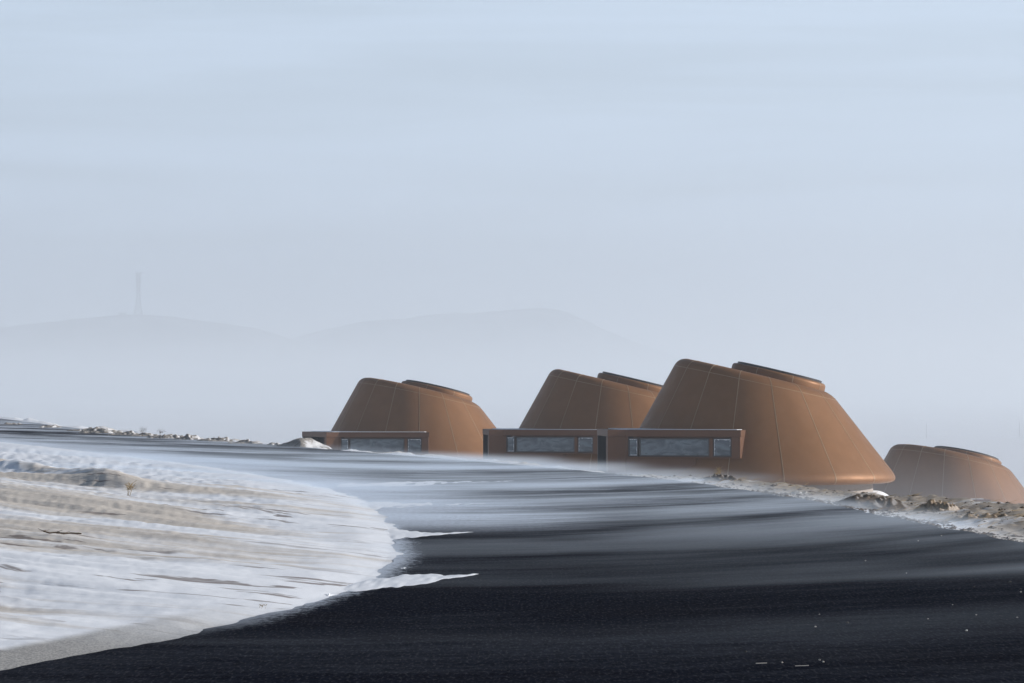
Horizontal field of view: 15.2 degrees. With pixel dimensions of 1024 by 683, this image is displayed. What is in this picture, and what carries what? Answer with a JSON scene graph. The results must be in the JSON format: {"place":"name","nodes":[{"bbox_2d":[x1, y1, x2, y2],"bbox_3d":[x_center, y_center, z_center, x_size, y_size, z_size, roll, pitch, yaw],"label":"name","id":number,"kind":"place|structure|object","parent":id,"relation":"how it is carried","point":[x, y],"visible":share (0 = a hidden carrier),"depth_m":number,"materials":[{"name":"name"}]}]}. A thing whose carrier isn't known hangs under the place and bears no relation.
{"place":"outdoors","nodes":[
{"label":"outdoors","id":0,"kind":"place"},
{"bbox_2d":[0,315,360,398],"bbox_3d":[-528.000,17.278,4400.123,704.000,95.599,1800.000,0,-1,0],"label":"hill","id":1,"kind":"structure","parent":0,"point":[135,357],"depth_m":4081.53,"materials":[{"name":"white snow"}]},
{"bbox_2d":[133,272,142,314],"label":"lattice tower","id":2,"kind":"structure","parent":1,"relation":"on","point":[138,279],"depth_m":4399.08,"materials":[{"name":"metal"}]},
{"bbox_2d":[291,308,686,397],"bbox_3d":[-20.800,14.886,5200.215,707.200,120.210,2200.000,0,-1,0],"label":"hill","id":3,"kind":"structure","parent":0,"point":[516,353],"depth_m":4851.60,"materials":[{"name":"white snow"}]},
{"bbox_2d":[0,419,1023,682],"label":"road","id":4,"kind":"structure","parent":0,"point":[590,577],"depth_m":29.88,"materials":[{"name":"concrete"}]},
{"bbox_2d":[338,574,475,590],"bbox_3d":[-1.072,1.996,31.712,0.869,0.018,4.053,0,-1,17],"label":"snow patch","id":5,"kind":"object","parent":4,"relation":"on","point":[401,580],"visible":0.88,"depth_m":31.91,"materials":[{"name":"white snow"}]},
{"bbox_2d":[336,481,505,486],"bbox_3d":[-1.820,2.412,65.139,2.559,0.016,6.044,0,-1,18],"label":"snow patch","id":6,"kind":"object","parent":4,"relation":"on","point":[389,484],"visible":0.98,"depth_m":64.53,"materials":[{"name":"white snow"}]},
{"bbox_2d":[361,502,484,509],"bbox_3d":[-1.500,2.260,52.960,2.400,0.018,4.827,0,-1,0],"label":"snow patch","id":7,"kind":"object","parent":4,"relation":"on","point":[376,505],"visible":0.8,"depth_m":53.13,"materials":[{"name":"white snow"}]},
{"bbox_2d":[385,529,467,538],"bbox_3d":[-1.200,2.132,42.678,1.800,0.018,4.132,0,-1,0],"label":"snow patch","id":8,"kind":"object","parent":4,"relation":"on","point":[396,534],"visible":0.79,"depth_m":42.48,"materials":[{"name":"white snow"}]},
{"bbox_2d":[0,392,1023,670],"bbox_3d":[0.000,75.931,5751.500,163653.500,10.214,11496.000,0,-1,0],"label":"ground","id":9,"kind":"structure","parent":0,"point":[166,550],"depth_m":44.32,"materials":[{"name":"white snow"}]},
{"bbox_2d":[38,425,60,427],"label":"snow lump","id":10,"kind":"object","parent":9,"relation":"on","point":[50,426],"visible":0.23,"depth_m":159.65,"materials":[{"name":"snow"}]},
{"bbox_2d":[39,529,81,533],"bbox_3d":[-4.263,1.790,36.192,0.411,0.056,0.082,0,-1,-6],"label":"dead branch","id":11,"kind":"object","parent":9,"relation":"on","point":[45,531],"visible":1,"depth_m":36.19,"materials":[{"name":"grey wood"}]},
{"bbox_2d":[78,427,122,432],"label":"snow lump","id":12,"kind":"object","parent":9,"relation":"on","point":[95,430],"visible":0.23,"depth_m":139.63,"materials":[{"name":"snow"}]},
{"bbox_2d":[106,430,138,434],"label":"snow lump","id":13,"kind":"object","parent":9,"relation":"on","point":[131,432],"visible":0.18,"depth_m":134.76,"materials":[{"name":"snow"}]},
{"bbox_2d":[125,480,136,495],"bbox_3d":[-4.813,1.861,48.479,0.160,0.221,0.111,0,-1,0],"label":"dry weed","id":14,"kind":"object","parent":9,"relation":"on","point":[128,486],"visible":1,"depth_m":48.47,"materials":[{"name":"plant"}]},
{"bbox_2d":[129,432,159,435],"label":"snow lump","id":15,"kind":"object","parent":9,"relation":"on","point":[146,434],"visible":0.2,"depth_m":130.90,"materials":[{"name":"snow"}]},
{"bbox_2d":[147,434,182,437],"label":"snow lump","id":16,"kind":"object","parent":9,"relation":"on","point":[168,436],"visible":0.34,"depth_m":125.59,"materials":[{"name":"snow"}]},
{"bbox_2d":[174,434,202,439],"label":"snow lump","id":17,"kind":"object","parent":9,"relation":"on","point":[190,437],"visible":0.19,"depth_m":121.74,"materials":[{"name":"snow"}]},
{"bbox_2d":[197,437,234,441],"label":"snow lump","id":18,"kind":"object","parent":9,"relation":"on","point":[226,439],"visible":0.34,"depth_m":118.77,"materials":[{"name":"snow"}]},
{"bbox_2d":[228,439,262,443],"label":"snow lump","id":19,"kind":"object","parent":9,"relation":"on","point":[246,441],"visible":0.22,"depth_m":113.77,"materials":[{"name":"snow"}]},
{"bbox_2d":[276,438,332,449],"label":"snow mound","id":20,"kind":"object","parent":9,"relation":"on","point":[305,442],"visible":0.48,"depth_m":107.50,"materials":[{"name":"white snow"}]},
{"bbox_2d":[302,378,495,459],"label":"cone house","id":21,"kind":"structure","parent":9,"relation":"on","point":[376,415],"depth_m":199.30,"materials":[{"name":"brown metal"}]},
{"bbox_2d":[341,438,348,449],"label":"window","id":22,"kind":"structure","parent":21,"relation":"in","point":[344,441],"depth_m":197.62,"materials":[{"name":"grey glass"}]},
{"bbox_2d":[350,438,404,452],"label":"window","id":23,"kind":"structure","parent":21,"relation":"in","point":[378,445],"depth_m":197.62,"materials":[{"name":"grey glass"}]},
{"bbox_2d":[407,438,421,452],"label":"window","id":24,"kind":"structure","parent":21,"relation":"in","point":[414,445],"depth_m":197.62,"materials":[{"name":"grey glass"}]},
{"bbox_2d":[483,369,662,470],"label":"cone house","id":25,"kind":"structure","parent":9,"relation":"on","point":[568,414],"depth_m":178.22,"materials":[{"name":"brown metal"}]},
{"bbox_2d":[506,437,514,451],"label":"window","id":26,"kind":"structure","parent":25,"relation":"in","point":[510,441],"depth_m":177.84,"materials":[{"name":"grey glass"}]},
{"bbox_2d":[516,437,574,452],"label":"window","id":27,"kind":"structure","parent":25,"relation":"in","point":[523,444],"depth_m":177.36,"materials":[{"name":"grey glass"}]},
{"bbox_2d":[578,437,592,452],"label":"window","id":28,"kind":"structure","parent":25,"relation":"in","point":[585,444],"depth_m":176.84,"materials":[{"name":"grey glass"}]},
{"bbox_2d":[700,474,737,480],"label":"soil mound","id":29,"kind":"object","parent":9,"relation":"on","point":[715,477],"visible":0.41,"depth_m":68.12,"materials":[{"name":"white snow"}]},
{"bbox_2d":[597,359,894,492],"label":"cone house","id":30,"kind":"structure","parent":9,"relation":"on","point":[749,421],"depth_m":150.99,"materials":[{"name":"brown metal"}]},
{"bbox_2d":[628,438,638,455],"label":"window","id":31,"kind":"structure","parent":30,"relation":"in","point":[633,443],"depth_m":150.82,"materials":[{"name":"grey glass"}]},
{"bbox_2d":[639,438,708,456],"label":"window","id":32,"kind":"structure","parent":30,"relation":"in","point":[648,447],"depth_m":150.38,"materials":[{"name":"grey glass"}]},
{"bbox_2d":[713,438,730,456],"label":"window","id":33,"kind":"structure","parent":30,"relation":"in","point":[721,446],"depth_m":149.86,"materials":[{"name":"grey glass"}]},
{"bbox_2d":[789,491,809,494],"bbox_3d":[4.480,2.444,59.974,1.000,0.236,1.600,0,-1,0],"label":"soil mound","id":34,"kind":"object","parent":9,"relation":"on","point":[798,492],"visible":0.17,"depth_m":59.89,"materials":[{"name":"white snow"}]},
{"bbox_2d":[612,473,1023,542],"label":"gravel","id":35,"kind":"structure","parent":9,"relation":"on","point":[872,511],"depth_m":51.24,"materials":[{"name":"grey gravel"}]},
{"bbox_2d":[677,475,1023,535],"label":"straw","id":36,"kind":"object","parent":9,"relation":"on","point":[1017,516],"visible":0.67,"depth_m":55.14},
{"bbox_2d":[836,494,912,511],"bbox_3d":[5.087,2.321,54.475,1.500,0.328,2.200,0,-1,0],"label":"soil mound","id":37,"kind":"object","parent":9,"relation":"on","point":[876,502],"visible":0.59,"depth_m":53.93,"materials":[{"name":"white snow"}]},
{"bbox_2d":[913,499,963,511],"bbox_3d":[5.866,2.314,52.475,1.000,0.336,1.800,0,-1,0],"label":"soil mound","id":38,"kind":"object","parent":9,"relation":"on","point":[930,505],"visible":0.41,"depth_m":52.13,"materials":[{"name":"white snow"}]},
{"bbox_2d":[873,444,1023,503],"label":"cone house","id":39,"kind":"structure","parent":9,"relation":"on","point":[949,472],"depth_m":201.67,"materials":[{"name":"brown metal"}]},
{"bbox_2d":[934,513,1022,521],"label":"soil mound","id":40,"kind":"object","parent":9,"relation":"on","point":[969,516],"visible":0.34,"depth_m":47.87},
{"bbox_2d":[0,0,1023,391],"label":"sky","id":41,"kind":"structure","parent":0,"point":[831,192],"materials":[{"name":"blue"}]}
]}

